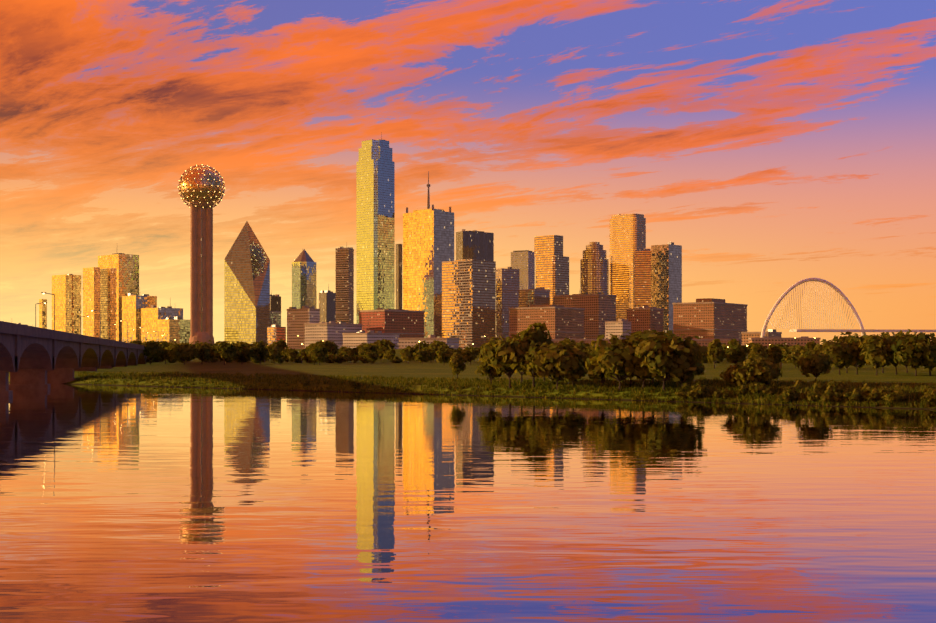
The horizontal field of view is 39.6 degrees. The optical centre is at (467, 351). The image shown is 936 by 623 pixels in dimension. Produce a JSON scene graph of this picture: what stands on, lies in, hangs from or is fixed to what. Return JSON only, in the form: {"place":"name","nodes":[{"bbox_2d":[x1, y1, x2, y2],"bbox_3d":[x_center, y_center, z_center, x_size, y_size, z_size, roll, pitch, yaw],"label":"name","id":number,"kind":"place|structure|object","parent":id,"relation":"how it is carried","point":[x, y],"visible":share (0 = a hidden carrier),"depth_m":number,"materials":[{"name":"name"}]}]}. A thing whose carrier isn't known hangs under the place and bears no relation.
{"place":"outdoors","nodes":[
{"label":"outdoors","id":0,"kind":"place"},
{"bbox_2d":[35,292,164,342],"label":"street lamps","id":1,"kind":"object","parent":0,"point":[87,315],"visible":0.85,"depth_m":365.93,"materials":[{"name":"grey metal"}]},
{"bbox_2d":[0,383,935,622],"bbox_3d":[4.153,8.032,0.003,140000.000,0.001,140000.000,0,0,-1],"label":"river water","id":2,"kind":"structure","parent":0,"point":[131,504],"depth_m":65.92,"materials":[{"name":"orange liquid"}]},
{"bbox_2d":[0,0,935,344],"label":"sky","id":3,"kind":"structure","parent":0,"point":[780,144],"materials":[{"name":"orange"}]},
{"bbox_2d":[9,349,935,409],"bbox_3d":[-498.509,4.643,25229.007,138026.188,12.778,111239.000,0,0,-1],"label":"ground","id":4,"kind":"structure","parent":0,"point":[433,369],"depth_m":314.49,"materials":[{"name":"green plant"}]},
{"bbox_2d":[39,299,46,328],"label":"building","id":5,"kind":"structure","parent":4,"relation":"on","point":[42,315],"depth_m":2289.07,"materials":[{"name":"gold glass"}]},
{"bbox_2d":[52,274,80,333],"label":"building","id":6,"kind":"structure","parent":4,"relation":"on","point":[66,290],"depth_m":2248.71,"materials":[{"name":"gold glass"}]},
{"bbox_2d":[0,321,162,397],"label":"viaduct","id":7,"kind":"object","parent":4,"relation":"on","point":[34,358],"visible":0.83,"depth_m":272.19,"materials":[{"name":"concrete"}]},
{"bbox_2d":[83,267,99,337],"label":"high-rise building","id":8,"kind":"structure","parent":4,"relation":"on","point":[91,295],"depth_m":2210.25,"materials":[{"name":"gold glass"}]},
{"bbox_2d":[98,253,138,341],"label":"skyscraper","id":9,"kind":"structure","parent":4,"relation":"on","point":[119,275],"depth_m":2205.01,"materials":[{"name":"gold glass"}]},
{"bbox_2d":[122,293,156,341],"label":"building","id":10,"kind":"structure","parent":4,"relation":"on","point":[132,305],"depth_m":2150.88,"materials":[{"name":"gold glass"}]},
{"bbox_2d":[140,339,163,363],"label":"tree","id":11,"kind":"object","parent":4,"relation":"on","point":[152,350],"visible":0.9,"depth_m":541.64,"materials":[{"name":"green plant"}]},
{"bbox_2d":[141,305,182,342],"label":"building","id":12,"kind":"structure","parent":4,"relation":"on","point":[151,315],"depth_m":2109.86,"materials":[{"name":"gold glass"}]},
{"bbox_2d":[155,341,175,363],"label":"tree","id":13,"kind":"object","parent":4,"relation":"on","point":[164,354],"visible":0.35,"depth_m":552.39,"materials":[{"name":"green plant"}]},
{"bbox_2d":[155,317,189,343],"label":"building","id":14,"kind":"structure","parent":4,"relation":"on","point":[177,329],"depth_m":2054.58,"materials":[{"name":"gold glass"}]},
{"bbox_2d":[165,342,200,364],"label":"tree","id":15,"kind":"object","parent":4,"relation":"on","point":[184,351],"visible":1,"depth_m":532.16,"materials":[{"name":"green plant"}]},
{"bbox_2d":[189,202,213,343],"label":"tower shaft","id":16,"kind":"object","parent":4,"relation":"on","point":[201,274],"depth_m":1882.70,"materials":[{"name":"brown concrete"}]},
{"bbox_2d":[181,169,222,202],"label":"tower sphere","id":17,"kind":"object","parent":16,"relation":"on","point":[194,185],"depth_m":1870.11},
{"bbox_2d":[178,165,224,208],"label":"sphere lattice","id":18,"kind":"object","parent":17,"relation":"attached to","point":[196,196],"depth_m":1874.19,"materials":[{"name":"gold metal"}]},
{"bbox_2d":[191,341,213,363],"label":"tree","id":19,"kind":"object","parent":4,"relation":"on","point":[205,349],"visible":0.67,"depth_m":552.83,"materials":[{"name":"green plant"}]},
{"bbox_2d":[209,341,237,364],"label":"tree","id":20,"kind":"object","parent":4,"relation":"on","point":[223,350],"visible":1,"depth_m":527.72,"materials":[{"name":"green plant"}]},
{"bbox_2d":[231,342,257,363],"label":"tree","id":21,"kind":"object","parent":4,"relation":"on","point":[244,351],"visible":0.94,"depth_m":547.83,"materials":[{"name":"green plant"}]},
{"bbox_2d":[224,222,269,345],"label":"skyscraper","id":22,"kind":"structure","parent":4,"relation":"on","point":[247,289],"depth_m":2017.13,"materials":[{"name":"gold glass"}]},
{"bbox_2d":[252,341,269,363],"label":"tree","id":23,"kind":"object","parent":4,"relation":"on","point":[262,353],"visible":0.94,"depth_m":553.48,"materials":[{"name":"green plant"}]},
{"bbox_2d":[263,344,280,362],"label":"tree","id":24,"kind":"object","parent":4,"relation":"on","point":[274,352],"visible":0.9,"depth_m":590.92,"materials":[{"name":"green plant"}]},
{"bbox_2d":[270,293,280,310],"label":"high-rise building","id":25,"kind":"structure","parent":4,"relation":"on","point":[275,302],"depth_m":2351.74,"materials":[{"name":"glass"}]},
{"bbox_2d":[270,311,280,326],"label":"building","id":26,"kind":"structure","parent":4,"relation":"on","point":[272,317],"depth_m":2162.68,"materials":[{"name":"stone"}]},
{"bbox_2d":[267,310,285,348],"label":"building","id":27,"kind":"structure","parent":4,"relation":"on","point":[276,333],"depth_m":1901.66,"materials":[{"name":"brown glass"}]},
{"bbox_2d":[272,339,287,354],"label":"tree","id":28,"kind":"object","parent":4,"relation":"on","point":[281,345],"visible":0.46,"depth_m":749.54,"materials":[{"name":"green plant"}]},
{"bbox_2d":[287,300,319,348],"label":"building","id":29,"kind":"structure","parent":4,"relation":"on","point":[297,319],"depth_m":1858.24,"materials":[{"name":"concrete"}]},
{"bbox_2d":[292,249,316,308],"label":"pyramid tower","id":30,"kind":"structure","parent":4,"relation":"on","point":[304,276],"depth_m":2205.85,"materials":[{"name":"gold glass"}]},
{"bbox_2d":[310,343,328,364],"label":"tree","id":31,"kind":"object","parent":4,"relation":"on","point":[319,353],"visible":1,"depth_m":513.02,"materials":[{"name":"green plant"}]},
{"bbox_2d":[314,340,338,354],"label":"tree","id":32,"kind":"object","parent":4,"relation":"on","point":[333,348],"visible":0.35,"depth_m":633.65,"materials":[{"name":"green plant"}]},
{"bbox_2d":[319,286,335,322],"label":"skyscraper","id":33,"kind":"structure","parent":4,"relation":"on","point":[327,303],"depth_m":2403.11,"materials":[{"name":"grey glass"}]},
{"bbox_2d":[304,321,362,348],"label":"building","id":34,"kind":"structure","parent":4,"relation":"on","point":[331,331],"depth_m":1762.47,"materials":[{"name":"concrete"}]},
{"bbox_2d":[329,352,349,362],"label":"bush","id":35,"kind":"object","parent":4,"relation":"on","point":[342,357],"visible":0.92,"depth_m":588.71,"materials":[{"name":"green plant"}]},
{"bbox_2d":[335,247,353,323],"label":"banded tower","id":36,"kind":"structure","parent":4,"relation":"on","point":[344,291],"depth_m":2301.23,"materials":[{"name":"stone"}]},
{"bbox_2d":[358,343,376,354],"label":"tree","id":37,"kind":"object","parent":4,"relation":"on","point":[369,347],"visible":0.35,"depth_m":621.78,"materials":[{"name":"green plant"}]},
{"bbox_2d":[342,329,399,348],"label":"building","id":38,"kind":"structure","parent":4,"relation":"on","point":[353,340],"depth_m":1714.92,"materials":[{"name":"concrete"}]},
{"bbox_2d":[364,350,379,364],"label":"tree","id":39,"kind":"object","parent":4,"relation":"on","point":[372,356],"visible":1,"depth_m":529.02,"materials":[{"name":"green plant"}]},
{"bbox_2d":[356,132,394,323],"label":"skyscraper","id":40,"kind":"structure","parent":4,"relation":"on","point":[375,226],"depth_m":2112.81,"materials":[{"name":"yellow glass"}]},
{"bbox_2d":[370,339,395,359],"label":"tree","id":41,"kind":"object","parent":4,"relation":"on","point":[389,344],"visible":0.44,"depth_m":743.37,"materials":[{"name":"green plant"}]},
{"bbox_2d":[377,345,388,359],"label":"tree","id":42,"kind":"object","parent":4,"relation":"on","point":[382,349],"visible":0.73,"depth_m":713.62,"materials":[{"name":"green plant"}]},
{"bbox_2d":[383,348,395,362],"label":"tree","id":43,"kind":"object","parent":4,"relation":"on","point":[389,354],"visible":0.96,"depth_m":614.67,"materials":[{"name":"green plant"}]},
{"bbox_2d":[358,308,424,337],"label":"building","id":44,"kind":"structure","parent":4,"relation":"on","point":[404,323],"depth_m":1822.33,"materials":[{"name":"brick"}]},
{"bbox_2d":[396,244,401,308],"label":"skyscraper","id":45,"kind":"structure","parent":4,"relation":"on","point":[398,276],"depth_m":2450.62,"materials":[{"name":"brown glass"}]},
{"bbox_2d":[400,346,416,363],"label":"tree","id":46,"kind":"object","parent":4,"relation":"on","point":[406,354],"visible":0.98,"depth_m":564.69,"materials":[{"name":"green plant"}]},
{"bbox_2d":[414,340,428,355],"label":"tree","id":47,"kind":"object","parent":4,"relation":"on","point":[422,345],"visible":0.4,"depth_m":712.96,"materials":[{"name":"green plant"}]},
{"bbox_2d":[413,350,433,363],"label":"tree","id":48,"kind":"object","parent":4,"relation":"on","point":[422,355],"visible":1,"depth_m":560.71,"materials":[{"name":"green plant"}]},
{"bbox_2d":[403,171,453,337],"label":"skyscraper","id":49,"kind":"structure","parent":4,"relation":"on","point":[428,241],"depth_m":2066.90,"materials":[{"name":"gold glass"}]},
{"bbox_2d":[398,315,458,348],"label":"strip","id":50,"kind":"object","parent":4,"relation":"on","point":[413,342],"depth_m":1513.90,"materials":[{"name":"white concrete"}]},
{"bbox_2d":[429,340,449,361],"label":"tree","id":51,"kind":"object","parent":4,"relation":"on","point":[436,345],"visible":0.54,"depth_m":634.16,"materials":[{"name":"green plant"}]},
{"bbox_2d":[436,347,453,363],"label":"tree","id":52,"kind":"object","parent":4,"relation":"on","point":[445,355],"visible":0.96,"depth_m":502.14,"materials":[{"name":"green plant"}]},
{"bbox_2d":[449,352,465,377],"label":"tree","id":53,"kind":"object","parent":4,"relation":"on","point":[457,365],"visible":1,"depth_m":264.05,"materials":[{"name":"green plant"}]},
{"bbox_2d":[442,259,495,348],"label":"brown office","id":54,"kind":"structure","parent":4,"relation":"on","point":[468,301],"depth_m":1919.14,"materials":[{"name":"brown glass"}]},
{"bbox_2d":[460,348,478,364],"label":"tree","id":55,"kind":"object","parent":4,"relation":"on","point":[469,355],"visible":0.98,"depth_m":502.03,"materials":[{"name":"green plant"}]},
{"bbox_2d":[456,229,493,260],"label":"skyscraper","id":56,"kind":"structure","parent":4,"relation":"on","point":[475,244],"depth_m":2315.71,"materials":[{"name":"brown glass"}]},
{"bbox_2d":[474,355,501,382],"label":"tree","id":57,"kind":"object","parent":4,"relation":"on","point":[484,367],"visible":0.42,"depth_m":237.94,"materials":[{"name":"green plant"}]},
{"bbox_2d":[480,332,529,387],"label":"tree","id":58,"kind":"object","parent":4,"relation":"on","point":[499,354],"visible":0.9,"depth_m":232.03,"materials":[{"name":"green plant"}]},
{"bbox_2d":[78,371,935,408],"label":"grassy riverbank","id":59,"kind":"structure","parent":4,"relation":"on","point":[910,389],"depth_m":236.56,"materials":[{"name":"green plant"}]},
{"bbox_2d":[496,267,519,339],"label":"skyscraper","id":60,"kind":"structure","parent":4,"relation":"on","point":[507,288],"depth_m":2158.23,"materials":[{"name":"stone"}]},
{"bbox_2d":[511,250,534,289],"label":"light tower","id":61,"kind":"structure","parent":4,"relation":"on","point":[523,261],"depth_m":2460.63,"materials":[{"name":"metal"}]},
{"bbox_2d":[518,287,549,306],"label":"building","id":62,"kind":"structure","parent":4,"relation":"on","point":[529,297],"depth_m":2065.10,"materials":[{"name":"stone"}]},
{"bbox_2d":[516,323,553,386],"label":"tree","id":63,"kind":"object","parent":4,"relation":"on","point":[536,335],"visible":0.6,"depth_m":230.88,"materials":[{"name":"green plant"}]},
{"bbox_2d":[508,303,584,338],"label":"building","id":64,"kind":"structure","parent":4,"relation":"on","point":[561,321],"depth_m":1880.73,"materials":[{"name":"brick"}]},
{"bbox_2d":[534,235,568,304],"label":"skyscraper","id":65,"kind":"structure","parent":4,"relation":"on","point":[552,268],"depth_m":2215.46,"materials":[{"name":"brown"}]},
{"bbox_2d":[524,342,591,389],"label":"tree","id":66,"kind":"object","parent":4,"relation":"on","point":[557,362],"visible":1,"depth_m":223.96,"materials":[{"name":"green plant"}]},
{"bbox_2d":[553,290,616,338],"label":"building","id":67,"kind":"structure","parent":4,"relation":"on","point":[599,310],"depth_m":2018.40,"materials":[{"name":"brick"}]},
{"bbox_2d":[580,242,608,294],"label":"skyscraper","id":68,"kind":"structure","parent":4,"relation":"on","point":[594,270],"depth_m":2260.22,"materials":[{"name":"stone"}]},
{"bbox_2d":[585,358,613,386],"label":"tree","id":69,"kind":"object","parent":4,"relation":"on","point":[592,373],"visible":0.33,"depth_m":221.23,"materials":[{"name":"green plant"}]},
{"bbox_2d":[585,334,642,389],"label":"tree","id":70,"kind":"object","parent":4,"relation":"on","point":[602,357],"visible":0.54,"depth_m":215.37,"materials":[{"name":"green plant"}]},
{"bbox_2d":[605,319,630,338],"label":"building","id":71,"kind":"structure","parent":4,"relation":"on","point":[618,327],"depth_m":1813.90,"materials":[{"name":"concrete"}]},
{"bbox_2d":[610,214,645,320],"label":"skyscraper","id":72,"kind":"structure","parent":4,"relation":"on","point":[627,236],"depth_m":2426.09,"materials":[{"name":"glass"},{"name":"concrete"}]},
{"bbox_2d":[635,249,650,307],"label":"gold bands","id":73,"kind":"object","parent":4,"relation":"on","point":[642,277],"depth_m":2310.13,"materials":[{"name":"metal"}]},
{"bbox_2d":[551,336,737,348],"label":"strip","id":74,"kind":"object","parent":4,"relation":"on","point":[702,342],"depth_m":1509.52,"materials":[{"name":"metal"}]},
{"bbox_2d":[606,330,683,388],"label":"tree","id":75,"kind":"object","parent":4,"relation":"on","point":[630,349],"visible":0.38,"depth_m":213.41,"materials":[{"name":"green plant"}]},
{"bbox_2d":[626,306,663,333],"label":"building","id":76,"kind":"structure","parent":4,"relation":"on","point":[641,319],"depth_m":1918.31,"materials":[{"name":"brick"}]},
{"bbox_2d":[651,242,681,332],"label":"skyscraper","id":77,"kind":"structure","parent":4,"relation":"on","point":[666,276],"depth_m":2168.54,"materials":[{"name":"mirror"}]},
{"bbox_2d":[632,334,706,390],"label":"tree","id":78,"kind":"object","parent":4,"relation":"on","point":[657,363],"visible":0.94,"depth_m":209.34,"materials":[{"name":"green plant"}]},
{"bbox_2d":[675,389,687,399],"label":"bush","id":79,"kind":"object","parent":4,"relation":"on","point":[681,393],"visible":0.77,"depth_m":206.32,"materials":[{"name":"green plant"}]},
{"bbox_2d":[668,356,704,385],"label":"tree","id":80,"kind":"object","parent":4,"relation":"on","point":[700,368],"visible":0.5,"depth_m":210.79,"materials":[{"name":"green plant"}]},
{"bbox_2d":[687,385,700,399],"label":"bush","id":81,"kind":"object","parent":4,"relation":"on","point":[692,394],"visible":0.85,"depth_m":204.69,"materials":[{"name":"green plant"}]},
{"bbox_2d":[697,386,712,398],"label":"bush","id":82,"kind":"object","parent":4,"relation":"on","point":[702,391],"visible":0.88,"depth_m":204.20,"materials":[{"name":"green plant"}]},
{"bbox_2d":[672,298,747,343],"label":"building","id":83,"kind":"structure","parent":4,"relation":"on","point":[708,318],"depth_m":1831.86,"materials":[{"name":"brick"}]},
{"bbox_2d":[707,339,725,368],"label":"tree","id":84,"kind":"object","parent":4,"relation":"on","point":[716,352],"visible":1,"depth_m":411.32,"materials":[{"name":"green plant"}]},
{"bbox_2d":[712,390,729,399],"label":"bush","id":85,"kind":"object","parent":4,"relation":"on","point":[717,395],"visible":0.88,"depth_m":202.14,"materials":[{"name":"green plant"}]},
{"bbox_2d":[720,363,741,385],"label":"tree","id":86,"kind":"object","parent":4,"relation":"on","point":[727,377],"visible":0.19,"depth_m":209.11,"materials":[{"name":"green plant"}]},
{"bbox_2d":[722,339,749,363],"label":"tree","id":87,"kind":"object","parent":4,"relation":"on","point":[736,352],"visible":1,"depth_m":423.12,"materials":[{"name":"green plant"}]},
{"bbox_2d":[730,355,781,385],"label":"tree","id":88,"kind":"object","parent":4,"relation":"on","point":[750,370],"visible":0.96,"depth_m":203.63,"materials":[{"name":"green plant"}]},
{"bbox_2d":[748,344,766,359],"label":"tree","id":89,"kind":"object","parent":4,"relation":"on","point":[758,349],"visible":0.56,"depth_m":405.91,"materials":[{"name":"green plant"}]},
{"bbox_2d":[749,382,767,394],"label":"bush","id":90,"kind":"object","parent":4,"relation":"on","point":[758,387],"visible":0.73,"depth_m":199.82,"materials":[{"name":"green plant"}]},
{"bbox_2d":[741,329,781,344],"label":"building","id":91,"kind":"structure","parent":4,"relation":"on","point":[771,333],"depth_m":1622.76,"materials":[{"name":"metal"}]},
{"bbox_2d":[768,345,783,362],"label":"tree","id":92,"kind":"object","parent":4,"relation":"on","point":[775,355],"visible":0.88,"depth_m":422.45,"materials":[{"name":"green plant"}]},
{"bbox_2d":[748,336,820,348],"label":"low building","id":93,"kind":"structure","parent":4,"relation":"on","point":[800,340],"depth_m":1460.90,"materials":[{"name":"brick"}]},
{"bbox_2d":[777,390,797,402],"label":"bush","id":94,"kind":"object","parent":4,"relation":"on","point":[788,395],"visible":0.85,"depth_m":194.38,"materials":[{"name":"green plant"}]},
{"bbox_2d":[781,347,805,367],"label":"tree","id":95,"kind":"object","parent":4,"relation":"on","point":[791,355],"visible":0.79,"depth_m":433.26,"materials":[{"name":"green plant"}]},
{"bbox_2d":[796,351,832,380],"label":"tree","id":96,"kind":"object","parent":4,"relation":"on","point":[815,364],"visible":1,"depth_m":220.82,"materials":[{"name":"green plant"}]},
{"bbox_2d":[807,389,822,401],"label":"bush","id":97,"kind":"object","parent":4,"relation":"on","point":[815,395],"visible":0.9,"depth_m":191.89,"materials":[{"name":"green plant"}]},
{"bbox_2d":[820,392,841,402],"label":"bush","id":98,"kind":"object","parent":4,"relation":"on","point":[827,398],"visible":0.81,"depth_m":189.61,"materials":[{"name":"green plant"}]},
{"bbox_2d":[814,339,861,374],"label":"tree","id":99,"kind":"object","parent":4,"relation":"on","point":[842,353],"visible":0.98,"depth_m":304.64,"materials":[{"name":"green plant"}]},
{"bbox_2d":[836,381,850,391],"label":"bush","id":100,"kind":"object","parent":4,"relation":"on","point":[843,385],"visible":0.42,"depth_m":193.08,"materials":[{"name":"green plant"}]},
{"bbox_2d":[760,278,935,337],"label":"arch bridge","id":101,"kind":"structure","parent":4,"relation":"on","point":[862,330],"depth_m":1546.01,"materials":[{"name":"white paint"}]},
{"bbox_2d":[833,331,871,374],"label":"tree","id":102,"kind":"object","parent":4,"relation":"on","point":[857,339],"visible":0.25,"depth_m":310.57,"materials":[{"name":"green plant"}]},
{"bbox_2d":[849,389,863,403],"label":"bush","id":103,"kind":"object","parent":4,"relation":"on","point":[855,397],"visible":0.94,"depth_m":187.08,"materials":[{"name":"green plant"}]},
{"bbox_2d":[862,388,878,403],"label":"bush","id":104,"kind":"object","parent":4,"relation":"on","point":[871,395],"visible":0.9,"depth_m":185.93,"materials":[{"name":"green plant"}]},
{"bbox_2d":[857,334,896,374],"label":"tree","id":105,"kind":"object","parent":4,"relation":"on","point":[875,350],"visible":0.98,"depth_m":298.27,"materials":[{"name":"green plant"}]},
{"bbox_2d":[880,387,904,402],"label":"bush","id":106,"kind":"object","parent":4,"relation":"on","point":[896,394],"visible":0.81,"depth_m":183.25,"materials":[{"name":"green plant"}]},
{"bbox_2d":[877,329,911,374],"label":"tree","id":107,"kind":"object","parent":4,"relation":"on","point":[895,337],"visible":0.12,"depth_m":312.33,"materials":[{"name":"green plant"}]},
{"bbox_2d":[896,386,908,401],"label":"bush","id":108,"kind":"object","parent":4,"relation":"on","point":[898,388],"visible":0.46,"depth_m":183.25,"materials":[{"name":"green plant"}]},
{"bbox_2d":[891,333,935,375],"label":"tree","id":109,"kind":"object","parent":4,"relation":"on","point":[915,351],"visible":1,"depth_m":291.95,"materials":[{"name":"green plant"}]},
{"bbox_2d":[920,389,935,403],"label":"bush","id":110,"kind":"object","parent":4,"relation":"on","point":[929,399],"visible":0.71,"depth_m":180.57,"materials":[{"name":"green plant"}]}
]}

